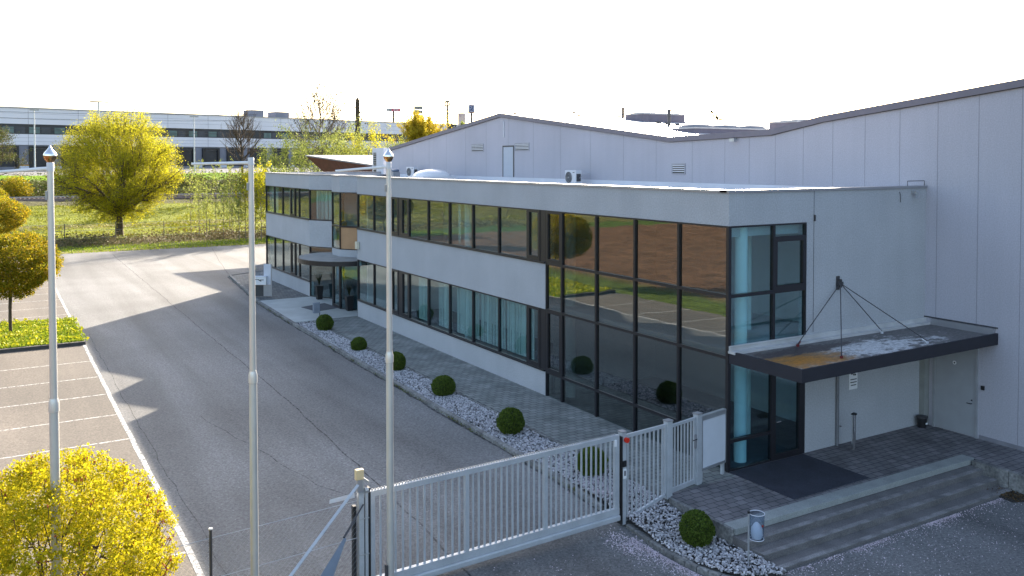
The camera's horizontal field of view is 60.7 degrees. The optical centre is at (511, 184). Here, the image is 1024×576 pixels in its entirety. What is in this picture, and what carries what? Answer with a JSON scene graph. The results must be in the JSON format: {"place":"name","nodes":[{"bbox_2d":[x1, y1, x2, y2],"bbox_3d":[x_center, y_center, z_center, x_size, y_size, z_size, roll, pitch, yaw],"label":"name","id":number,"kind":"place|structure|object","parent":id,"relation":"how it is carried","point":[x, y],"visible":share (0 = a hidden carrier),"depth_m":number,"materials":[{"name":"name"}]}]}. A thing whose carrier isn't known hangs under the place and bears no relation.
{"place":"outdoors","nodes":[
{"label":"outdoors","id":0,"kind":"place"},
{"bbox_2d":[0,256,195,575],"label":"parking lot","id":1,"kind":"structure","parent":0,"point":[76,432],"depth_m":29.51,"materials":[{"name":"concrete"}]},
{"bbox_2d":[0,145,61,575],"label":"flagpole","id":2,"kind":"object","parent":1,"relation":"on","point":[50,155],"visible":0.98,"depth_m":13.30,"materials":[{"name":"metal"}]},
{"bbox_2d":[0,341,85,352],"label":"kerb strip","id":3,"kind":"object","parent":1,"relation":"on","point":[25,348],"visible":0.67,"depth_m":39.00,"materials":[{"name":"grey concrete"}]},
{"bbox_2d":[0,290,204,575],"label":"road markings","id":4,"kind":"object","parent":1,"relation":"on","point":[147,469],"visible":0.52,"depth_m":26.07,"materials":[{"name":"white paint"}]},
{"bbox_2d":[0,167,322,253],"bbox_3d":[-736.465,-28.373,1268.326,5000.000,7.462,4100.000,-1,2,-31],"label":"ground","id":5,"kind":"structure","parent":0,"point":[29,204],"depth_m":118.27,"materials":[{"name":"green plant"}]},
{"bbox_2d":[0,195,31,234],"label":"globe maple","id":6,"kind":"object","parent":5,"relation":"on","point":[11,220],"visible":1,"depth_m":69.61,"materials":[{"name":"yellow plant"}]},
{"bbox_2d":[0,125,33,178],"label":"brown tree","id":7,"kind":"object","parent":5,"relation":"on","point":[3,134],"visible":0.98,"depth_m":140.70,"materials":[{"name":"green plant"}]},
{"bbox_2d":[0,175,34,196],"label":"shrub","id":8,"kind":"object","parent":5,"relation":"on","point":[19,186],"visible":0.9,"depth_m":137.29,"materials":[{"name":"yellow plant"}]},
{"bbox_2d":[0,442,185,575],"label":"globe maple","id":9,"kind":"object","parent":5,"relation":"on","point":[96,501],"visible":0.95,"depth_m":13.59,"materials":[{"name":"yellow plant"}]},
{"bbox_2d":[45,105,186,234],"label":"willow","id":10,"kind":"object","parent":5,"relation":"on","point":[145,189],"visible":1,"depth_m":98.29,"materials":[{"name":"yellow plant"}]},
{"bbox_2d":[11,194,247,201],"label":"railway bed","id":11,"kind":"object","parent":5,"relation":"on","point":[65,198],"depth_m":134.95,"materials":[{"name":"grey gravel"}]},
{"bbox_2d":[0,170,263,197],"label":"embankment brush","id":12,"kind":"object","parent":5,"relation":"on","point":[36,194],"visible":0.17,"depth_m":152.81,"materials":[{"name":"green plant"}]},
{"bbox_2d":[13,237,265,253],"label":"verge grass","id":13,"kind":"structure","parent":5,"relation":"on","point":[184,243],"depth_m":88.27,"materials":[{"name":"green plant"}]},
{"bbox_2d":[33,224,265,247],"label":"undergrowth","id":14,"kind":"object","parent":5,"relation":"on","point":[144,238],"visible":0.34,"depth_m":96.62,"materials":[{"name":"plant"}]},
{"bbox_2d":[0,106,459,168],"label":"loading building","id":15,"kind":"structure","parent":5,"relation":"on","point":[208,147],"depth_m":208.90,"materials":[{"name":"white metal"}]},
{"bbox_2d":[29,146,51,167],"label":"dock door","id":16,"kind":"structure","parent":15,"relation":"in","point":[40,162],"depth_m":184.79,"materials":[{"name":"grey metal"}]},
{"bbox_2d":[176,148,193,166],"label":"dock door","id":17,"kind":"structure","parent":15,"relation":"in","point":[188,155],"depth_m":208.37,"materials":[{"name":"grey metal"}]},
{"bbox_2d":[202,148,219,166],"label":"dock door","id":18,"kind":"structure","parent":15,"relation":"in","point":[208,156],"depth_m":212.90,"materials":[{"name":"black plastic"}]},
{"bbox_2d":[220,107,263,192],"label":"bare tree","id":19,"kind":"object","parent":5,"relation":"on","point":[236,130],"visible":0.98,"depth_m":149.59,"materials":[{"name":"brown plant"}]},
{"bbox_2d":[233,166,261,238],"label":"sapling","id":20,"kind":"object","parent":5,"relation":"on","point":[245,187],"visible":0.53,"depth_m":96.91,"materials":[{"name":"green plant"}]},
{"bbox_2d":[241,157,271,240],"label":"sapling","id":21,"kind":"object","parent":5,"relation":"on","point":[261,183],"visible":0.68,"depth_m":92.97,"materials":[{"name":"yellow plant"}]},
{"bbox_2d":[221,157,295,220],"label":"young tree","id":22,"kind":"object","parent":5,"relation":"on","point":[279,170],"visible":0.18,"depth_m":97.31,"materials":[{"name":"green plant"}]},
{"bbox_2d":[235,134,319,204],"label":"young tree","id":23,"kind":"object","parent":5,"relation":"on","point":[284,155],"visible":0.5,"depth_m":104.17,"materials":[{"name":"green plant"}]},
{"bbox_2d":[243,113,372,205],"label":"young tree","id":24,"kind":"object","parent":5,"relation":"on","point":[325,141],"visible":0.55,"depth_m":110.54,"materials":[{"name":"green plant"}]},
{"bbox_2d":[287,76,353,171],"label":"tall sapling","id":25,"kind":"object","parent":5,"relation":"on","point":[334,117],"visible":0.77,"depth_m":117.08,"materials":[{"name":"green plant"}]},
{"bbox_2d":[272,113,373,171],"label":"young tree","id":26,"kind":"object","parent":5,"relation":"on","point":[350,150],"visible":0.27,"depth_m":116.91,"materials":[{"name":"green plant"}]},
{"bbox_2d":[305,155,371,171],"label":"annex building","id":27,"kind":"structure","parent":5,"relation":"on","point":[328,163],"depth_m":81.45,"materials":[{"name":"white paint"}]},
{"bbox_2d":[297,113,398,170],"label":"young tree","id":28,"kind":"object","parent":5,"relation":"on","point":[375,139],"visible":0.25,"depth_m":119.18,"materials":[{"name":"yellow plant"}]},
{"bbox_2d":[345,93,372,153],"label":"pollard poplar","id":29,"kind":"object","parent":5,"relation":"on","point":[357,111],"visible":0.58,"depth_m":159.40,"materials":[{"name":"green plant"}]},
{"bbox_2d":[380,109,451,144],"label":"weeping willow","id":30,"kind":"object","parent":5,"relation":"on","point":[416,125],"visible":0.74,"depth_m":182.68,"materials":[{"name":"yellow plant"}]},
{"bbox_2d":[265,169,997,471],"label":"office building","id":31,"kind":"structure","parent":5,"relation":"on","point":[769,318],"depth_m":29.83,"materials":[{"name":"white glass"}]},
{"bbox_2d":[309,190,338,221],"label":"window","id":32,"kind":"structure","parent":31,"relation":"in","point":[324,192],"depth_m":53.14,"materials":[{"name":"black glass"}]},
{"bbox_2d":[340,226,366,249],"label":"window","id":33,"kind":"structure","parent":31,"relation":"in","point":[348,235],"depth_m":48.55,"materials":[{"name":"beige glass"}]},
{"bbox_2d":[372,148,386,176],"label":"ventilation unit","id":34,"kind":"object","parent":31,"relation":"on","point":[378,157],"visible":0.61,"depth_m":66.16,"materials":[{"name":"white metal"}]},
{"bbox_2d":[392,269,398,314],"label":"window","id":35,"kind":"structure","parent":31,"relation":"in","point":[393,284],"depth_m":42.33,"materials":[{"name":"black glass"}]},
{"bbox_2d":[401,271,408,318],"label":"window","id":36,"kind":"structure","parent":31,"relation":"in","point":[403,313],"depth_m":41.39,"materials":[{"name":"black glass"}]},
{"bbox_2d":[408,273,427,325],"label":"window","id":37,"kind":"structure","parent":31,"relation":"in","point":[423,281],"depth_m":40.32,"materials":[{"name":"black glass"}]},
{"bbox_2d":[428,278,448,333],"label":"window","id":38,"kind":"structure","parent":31,"relation":"in","point":[442,285],"depth_m":38.51,"materials":[{"name":"black glass"}]},
{"bbox_2d":[449,202,471,248],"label":"window","id":39,"kind":"structure","parent":31,"relation":"in","point":[450,203],"depth_m":37.02,"materials":[{"name":"black glass"}]},
{"bbox_2d":[449,284,479,342],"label":"window","id":40,"kind":"structure","parent":31,"relation":"in","point":[465,293],"depth_m":36.65,"materials":[{"name":"teal glass"}]},
{"bbox_2d":[472,290,505,351],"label":"window","id":41,"kind":"structure","parent":31,"relation":"in","point":[485,298],"depth_m":34.88,"materials":[{"name":"teal glass"}]},
{"bbox_2d":[498,206,526,258],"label":"window","id":42,"kind":"structure","parent":31,"relation":"in","point":[499,207],"depth_m":33.41,"materials":[{"name":"black glass"}]},
{"bbox_2d":[498,297,533,362],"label":"window","id":43,"kind":"structure","parent":31,"relation":"in","point":[511,305],"depth_m":33.11,"materials":[{"name":"teal glass"}]},
{"bbox_2d":[527,305,539,367],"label":"window","id":44,"kind":"structure","parent":31,"relation":"in","point":[529,308],"depth_m":31.66,"materials":[{"name":"black metal"}]},
{"bbox_2d":[527,209,539,260],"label":"window","id":45,"kind":"structure","parent":31,"relation":"in","point":[529,211],"depth_m":31.56,"materials":[{"name":"black metal"}]},
{"bbox_2d":[546,310,560,376],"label":"window","id":46,"kind":"structure","parent":31,"relation":"in","point":[550,370],"depth_m":30.57,"materials":[{"name":"black metal"}]},
{"bbox_2d":[546,263,560,313],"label":"window","id":47,"kind":"structure","parent":31,"relation":"in","point":[547,265],"depth_m":30.62,"materials":[{"name":"black metal"}]},
{"bbox_2d":[546,210,560,265],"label":"window","id":48,"kind":"structure","parent":31,"relation":"in","point":[549,261],"depth_m":30.46,"materials":[{"name":"black metal"}]},
{"bbox_2d":[565,170,589,183],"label":"air conditioner","id":49,"kind":"object","parent":31,"relation":"on","point":[572,176],"visible":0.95,"depth_m":41.96,"materials":[{"name":"white metal"}]},
{"bbox_2d":[561,314,594,389],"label":"window","id":50,"kind":"structure","parent":31,"relation":"in","point":[562,315],"depth_m":29.84,"materials":[{"name":"black metal"}]},
{"bbox_2d":[561,266,594,322],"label":"window","id":51,"kind":"structure","parent":31,"relation":"in","point":[562,268],"depth_m":29.78,"materials":[{"name":"black metal"}]},
{"bbox_2d":[561,212,594,271],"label":"window","id":52,"kind":"structure","parent":31,"relation":"in","point":[562,213],"depth_m":29.74,"materials":[{"name":"black metal"}]},
{"bbox_2d":[595,323,633,404],"bbox_3d":[3.235,5.559,27.364,0.115,2.190,1.963,-1,2,-31],"label":"window","id":53,"kind":"structure","parent":31,"relation":"in","point":[596,324],"depth_m":28.14,"materials":[{"name":"black metal"}]},
{"bbox_2d":[595,272,633,332],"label":"window","id":54,"kind":"structure","parent":31,"relation":"in","point":[596,274],"depth_m":28.08,"materials":[{"name":"black metal"}]},
{"bbox_2d":[595,215,633,278],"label":"window","id":55,"kind":"structure","parent":31,"relation":"in","point":[596,216],"depth_m":28.04,"materials":[{"name":"black metal"}]},
{"bbox_2d":[634,333,677,420],"bbox_3d":[4.240,5.603,25.678,0.115,2.190,1.963,-1,2,-31],"label":"window","id":56,"kind":"structure","parent":31,"relation":"in","point":[635,335],"depth_m":26.44,"materials":[{"name":"black metal"}]},
{"bbox_2d":[634,279,677,344],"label":"window","id":57,"kind":"structure","parent":31,"relation":"in","point":[635,281],"depth_m":26.32,"materials":[{"name":"black metal"}]},
{"bbox_2d":[634,218,677,286],"bbox_3d":[4.236,1.955,25.579,0.115,1.850,1.963,-1,2,-31],"label":"window","id":58,"kind":"structure","parent":31,"relation":"in","point":[635,219],"depth_m":26.35,"materials":[{"name":"black metal"}]},
{"bbox_2d":[677,345,730,429],"bbox_3d":[5.244,5.648,23.992,0.115,2.190,1.963,-1,2,-31],"label":"window","id":59,"kind":"structure","parent":31,"relation":"in","point":[679,368],"depth_m":24.78,"materials":[{"name":"black metal"}]},
{"bbox_2d":[678,288,730,357],"bbox_3d":[5.242,3.739,23.940,0.115,1.630,1.963,-1,2,-31],"label":"window","id":60,"kind":"structure","parent":31,"relation":"in","point":[680,343],"depth_m":24.71,"materials":[{"name":"black metal"}]},
{"bbox_2d":[678,222,731,295],"bbox_3d":[5.240,1.999,23.893,0.115,1.850,1.963,-1,2,-31],"label":"window","id":61,"kind":"structure","parent":31,"relation":"in","point":[679,223],"depth_m":24.67,"materials":[{"name":"black metal"}]},
{"bbox_2d":[725,349,772,441],"bbox_3d":[6.401,5.578,23.587,1.660,2.450,0.115,-1,2,-31],"label":"window","id":62,"kind":"structure","parent":31,"relation":"in","point":[770,379],"depth_m":23.96,"materials":[{"name":"black metal"}]},
{"bbox_2d":[725,292,773,348],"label":"window","id":63,"kind":"structure","parent":31,"relation":"in","point":[771,293],"depth_m":23.92,"materials":[{"name":"black metal"}]},
{"bbox_2d":[726,224,774,296],"bbox_3d":[6.410,2.014,23.498,1.690,1.860,0.115,-1,2,-31],"label":"window","id":64,"kind":"structure","parent":31,"relation":"in","point":[772,226],"depth_m":23.86,"materials":[{"name":"black metal"}]},
{"bbox_2d":[730,433,771,471],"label":"window","id":65,"kind":"structure","parent":31,"relation":"in","point":[769,459],"depth_m":23.79,"materials":[{"name":"black metal"}]},
{"bbox_2d":[769,376,802,460],"bbox_3d":[7.652,6.207,24.300,1.200,2.750,0.199,-1,2,-31],"label":"door","id":66,"kind":"structure","parent":31,"relation":"in","point":[799,386],"depth_m":24.52,"materials":[{"name":"black metal"}]},
{"bbox_2d":[774,289,805,338],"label":"window","id":67,"kind":"structure","parent":31,"relation":"in","point":[803,290],"depth_m":24.57,"materials":[{"name":"black metal"}]},
{"bbox_2d":[774,236,806,291],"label":"window","id":68,"kind":"structure","parent":31,"relation":"in","point":[803,240],"depth_m":24.32,"materials":[{"name":"black metal"}]},
{"bbox_2d":[387,78,1023,450],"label":"warehouse hall","id":69,"kind":"structure","parent":5,"relation":"on","point":[960,153],"depth_m":27.55,"materials":[{"name":"white metal"}]},
{"bbox_2d":[502,145,513,176],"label":"roof door","id":70,"kind":"structure","parent":69,"relation":"in","point":[507,151],"depth_m":49.25,"materials":[{"name":"white metal"}]},
{"bbox_2d":[932,349,978,438],"bbox_3d":[13.419,6.141,26.523,0.091,2.750,1.440,-1,2,-31],"label":"door","id":71,"kind":"structure","parent":69,"relation":"in","point":[955,377],"depth_m":26.48,"materials":[{"name":"white metal"}]},
{"bbox_2d":[671,425,1023,522],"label":"landing","id":72,"kind":"object","parent":5,"relation":"on","point":[878,456],"visible":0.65,"depth_m":24.06,"materials":[{"name":"grey stone"}]},
{"bbox_2d":[663,418,672,498],"bbox_3d":[3.837,6.742,21.515,0.194,1.940,0.174,-1,2,-34],"label":"gate post","id":73,"kind":"object","parent":72,"relation":"on","point":[668,422],"visible":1,"depth_m":21.45,"materials":[{"name":"metal"}]},
{"bbox_2d":[672,417,696,492],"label":"pedestrian gate","id":74,"kind":"structure","parent":73,"relation":"attached to","point":[684,484],"depth_m":21.96,"materials":[{"name":"metal"}]},
{"bbox_2d":[730,454,868,499],"bbox_3d":[7.524,7.612,22.933,2.820,0.012,2.160,-1,2,-31],"label":"door mat","id":75,"kind":"object","parent":72,"relation":"on","point":[798,476],"depth_m":22.88,"materials":[{"name":"black rubber"}]},
{"bbox_2d":[724,455,973,534],"bbox_3d":[8.822,7.710,22.067,9.092,0.144,0.380,-1,2,-31],"label":"landing coping","id":76,"kind":"object","parent":72,"relation":"on","point":[798,509],"visible":0.98,"depth_m":21.68,"materials":[{"name":"concrete"}]},
{"bbox_2d":[733,464,982,550],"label":"steps","id":77,"kind":"structure","parent":72,"relation":"on","point":[738,541],"depth_m":21.28,"materials":[{"name":"concrete"}]},
{"bbox_2d":[743,468,982,542],"bbox_3d":[9.186,7.806,21.696,9.436,0.015,0.134,-1,2,-31],"label":"step edge","id":78,"kind":"object","parent":77,"relation":"on","point":[788,528],"visible":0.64,"depth_m":21.30,"materials":[{"name":"grey concrete"}]},
{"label":"grass verge","id":79,"kind":"structure","parent":5,"relation":"on","visible":0},
{"bbox_2d":[0,230,63,330],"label":"globe maple","id":80,"kind":"object","parent":79,"relation":"on","point":[33,276],"visible":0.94,"depth_m":41.46,"materials":[{"name":"yellow plant"}]},
{"bbox_2d":[0,315,89,348],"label":"grass","id":81,"kind":"structure","parent":79,"relation":"on","point":[63,332],"depth_m":41.63,"materials":[{"name":"green plant"}]},
{"bbox_2d":[232,271,310,300],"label":"forecourt","id":82,"kind":"structure","parent":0,"point":[280,291],"depth_m":55.94,"materials":[{"name":"grey concrete"}]},
{"bbox_2d":[255,264,271,295],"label":"letterbox stand","id":83,"kind":"object","parent":82,"relation":"on","point":[263,285],"visible":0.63,"depth_m":53.40,"materials":[{"name":"white metal"}]},
{"bbox_2d":[261,296,356,322],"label":"path","id":84,"kind":"structure","parent":0,"point":[292,309],"depth_m":48.73,"materials":[{"name":"concrete"}]},
{"bbox_2d":[0,0,1023,124],"label":"sky","id":85,"kind":"structure","parent":0,"point":[750,60],"materials":[{"name":"white"}]},
{"bbox_2d":[313,316,735,491],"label":"pavement","id":86,"kind":"structure","parent":0,"point":[556,419],"depth_m":30.15,"materials":[{"name":"grey concrete"}]},
{"bbox_2d":[692,411,702,484],"bbox_3d":[4.733,6.724,22.317,0.204,1.830,0.174,-1,2,-39],"label":"gate post","id":87,"kind":"object","parent":86,"relation":"on","point":[698,471],"visible":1,"depth_m":22.25,"materials":[{"name":"metal"}]},
{"bbox_2d":[702,408,725,481],"bbox_3d":[5.210,6.767,22.742,1.057,1.720,0.110,-1,2,-41],"label":"notice board","id":88,"kind":"object","parent":86,"relation":"on","point":[713,438],"visible":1,"depth_m":22.72,"materials":[{"name":"metal"}]},
{"bbox_2d":[56,244,1023,575],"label":"road","id":89,"kind":"structure","parent":0,"point":[174,376],"depth_m":25.41,"materials":[{"name":"grey asphalt"}]},
{"bbox_2d":[64,501,356,575],"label":"wire fence","id":90,"kind":"object","parent":89,"relation":"on","point":[211,563],"visible":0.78,"depth_m":15.52,"materials":[{"name":"grey metal"}]},
{"bbox_2d":[191,157,258,575],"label":"flagpole","id":91,"kind":"object","parent":89,"relation":"on","point":[253,440],"visible":1,"depth_m":15.13,"materials":[{"name":"metal"}]},
{"bbox_2d":[90,257,599,575],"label":"road seam","id":92,"kind":"object","parent":89,"relation":"on","point":[525,463],"visible":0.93,"depth_m":27.17,"materials":[{"name":"black asphalt"}]},
{"bbox_2d":[351,468,370,575],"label":"gate post","id":93,"kind":"object","parent":89,"relation":"on","point":[361,543],"visible":1,"depth_m":16.88,"materials":[{"name":"metal"}]},
{"bbox_2d":[289,484,358,575],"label":"brace","id":94,"kind":"object","parent":93,"relation":"attached to","point":[303,558],"visible":1,"depth_m":16.08,"materials":[{"name":"metal"}]},
{"bbox_2d":[321,504,363,575],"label":"brace","id":95,"kind":"object","parent":93,"relation":"attached to","point":[330,568],"visible":1,"depth_m":15.88,"materials":[{"name":"grey metal"}]},
{"bbox_2d":[370,434,619,575],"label":"sliding gate","id":96,"kind":"structure","parent":93,"relation":"attached to","point":[467,556],"depth_m":18.68,"materials":[{"name":"metal"}]},
{"bbox_2d":[335,148,393,575],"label":"flagpole","id":97,"kind":"object","parent":89,"relation":"on","point":[388,156],"visible":1,"depth_m":16.58,"materials":[{"name":"metal"}]},
{"bbox_2d":[617,429,629,524],"bbox_3d":[2.616,6.884,20.559,0.186,2.210,0.240,-1,2,-34],"label":"gate post","id":98,"kind":"object","parent":89,"relation":"on","point":[623,439],"visible":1,"depth_m":20.50,"materials":[{"name":"metal"}]},
{"bbox_2d":[626,424,665,520],"bbox_3d":[3.206,6.910,21.045,1.398,2.070,0.060,-1,2,-37],"label":"fence panel","id":99,"kind":"object","parent":98,"relation":"attached to","point":[662,427],"visible":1,"depth_m":21.08,"materials":[{"name":"metal"}]},
{"bbox_2d":[229,270,1023,575],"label":"kerb","id":100,"kind":"structure","parent":89,"relation":"on","point":[1010,479],"depth_m":23.45,"materials":[{"name":"concrete"}]},
{"bbox_2d":[494,475,1022,575],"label":"fallen petals","id":101,"kind":"object","parent":89,"relation":"on","point":[697,574],"visible":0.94,"depth_m":19.69,"materials":[{"name":"white plant"}]},
{"bbox_2d":[751,475,997,560],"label":"steps","id":102,"kind":"structure","parent":89,"relation":"on","point":[758,550],"depth_m":20.96,"materials":[{"name":"concrete"}]},
{"bbox_2d":[760,478,997,555],"bbox_3d":[9.292,7.967,21.298,8.966,0.015,0.134,-1,2,-31],"label":"step edge","id":103,"kind":"object","parent":102,"relation":"on","point":[814,537],"visible":1,"depth_m":20.89,"materials":[{"name":"grey concrete"}]},
{"bbox_2d":[767,485,1010,569],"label":"steps","id":104,"kind":"structure","parent":89,"relation":"on","point":[861,533],"depth_m":20.68,"materials":[{"name":"concrete"}]},
{"bbox_2d":[777,488,1011,568],"bbox_3d":[9.510,8.126,20.966,8.836,0.015,0.134,-1,2,-31],"label":"step edge","id":105,"kind":"object","parent":104,"relation":"on","point":[850,543],"visible":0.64,"depth_m":20.57,"materials":[{"name":"grey concrete"}]},
{"bbox_2d":[296,321,787,575],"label":"gravel","id":106,"kind":"structure","parent":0,"point":[478,411],"depth_m":23.30,"materials":[{"name":"grey gravel"}]},
{"bbox_2d":[316,314,333,330],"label":"boxwood ball","id":107,"kind":"object","parent":106,"relation":"on","point":[325,322],"visible":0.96,"depth_m":42.72,"materials":[{"name":"green plant"}]},
{"bbox_2d":[431,375,455,396],"bbox_3d":[-2.447,7.199,31.047,0.904,0.913,0.931,0,2,16],"label":"boxwood ball","id":108,"kind":"object","parent":106,"relation":"on","point":[442,385],"visible":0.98,"depth_m":30.80,"materials":[{"name":"green plant"}]},
{"bbox_2d":[496,407,524,435],"bbox_3d":[-0.030,7.281,26.725,0.896,0.994,0.911,1,2,31],"label":"boxwood ball","id":109,"kind":"object","parent":106,"relation":"on","point":[510,420],"visible":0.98,"depth_m":26.47,"materials":[{"name":"green plant"}]},
{"bbox_2d":[577,446,608,476],"bbox_3d":[2.135,7.398,23.200,0.882,0.935,0.869,-2,2,-43],"label":"boxwood ball","id":110,"kind":"object","parent":106,"relation":"on","point":[593,461],"visible":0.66,"depth_m":22.95,"materials":[{"name":"green plant"}]},
{"bbox_2d":[679,509,715,547],"bbox_3d":[4.153,7.782,19.706,0.795,0.950,0.890,-1,2,-28],"label":"boxwood ball","id":111,"kind":"object","parent":106,"relation":"on","point":[697,527],"visible":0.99,"depth_m":19.45,"materials":[{"name":"green plant"}]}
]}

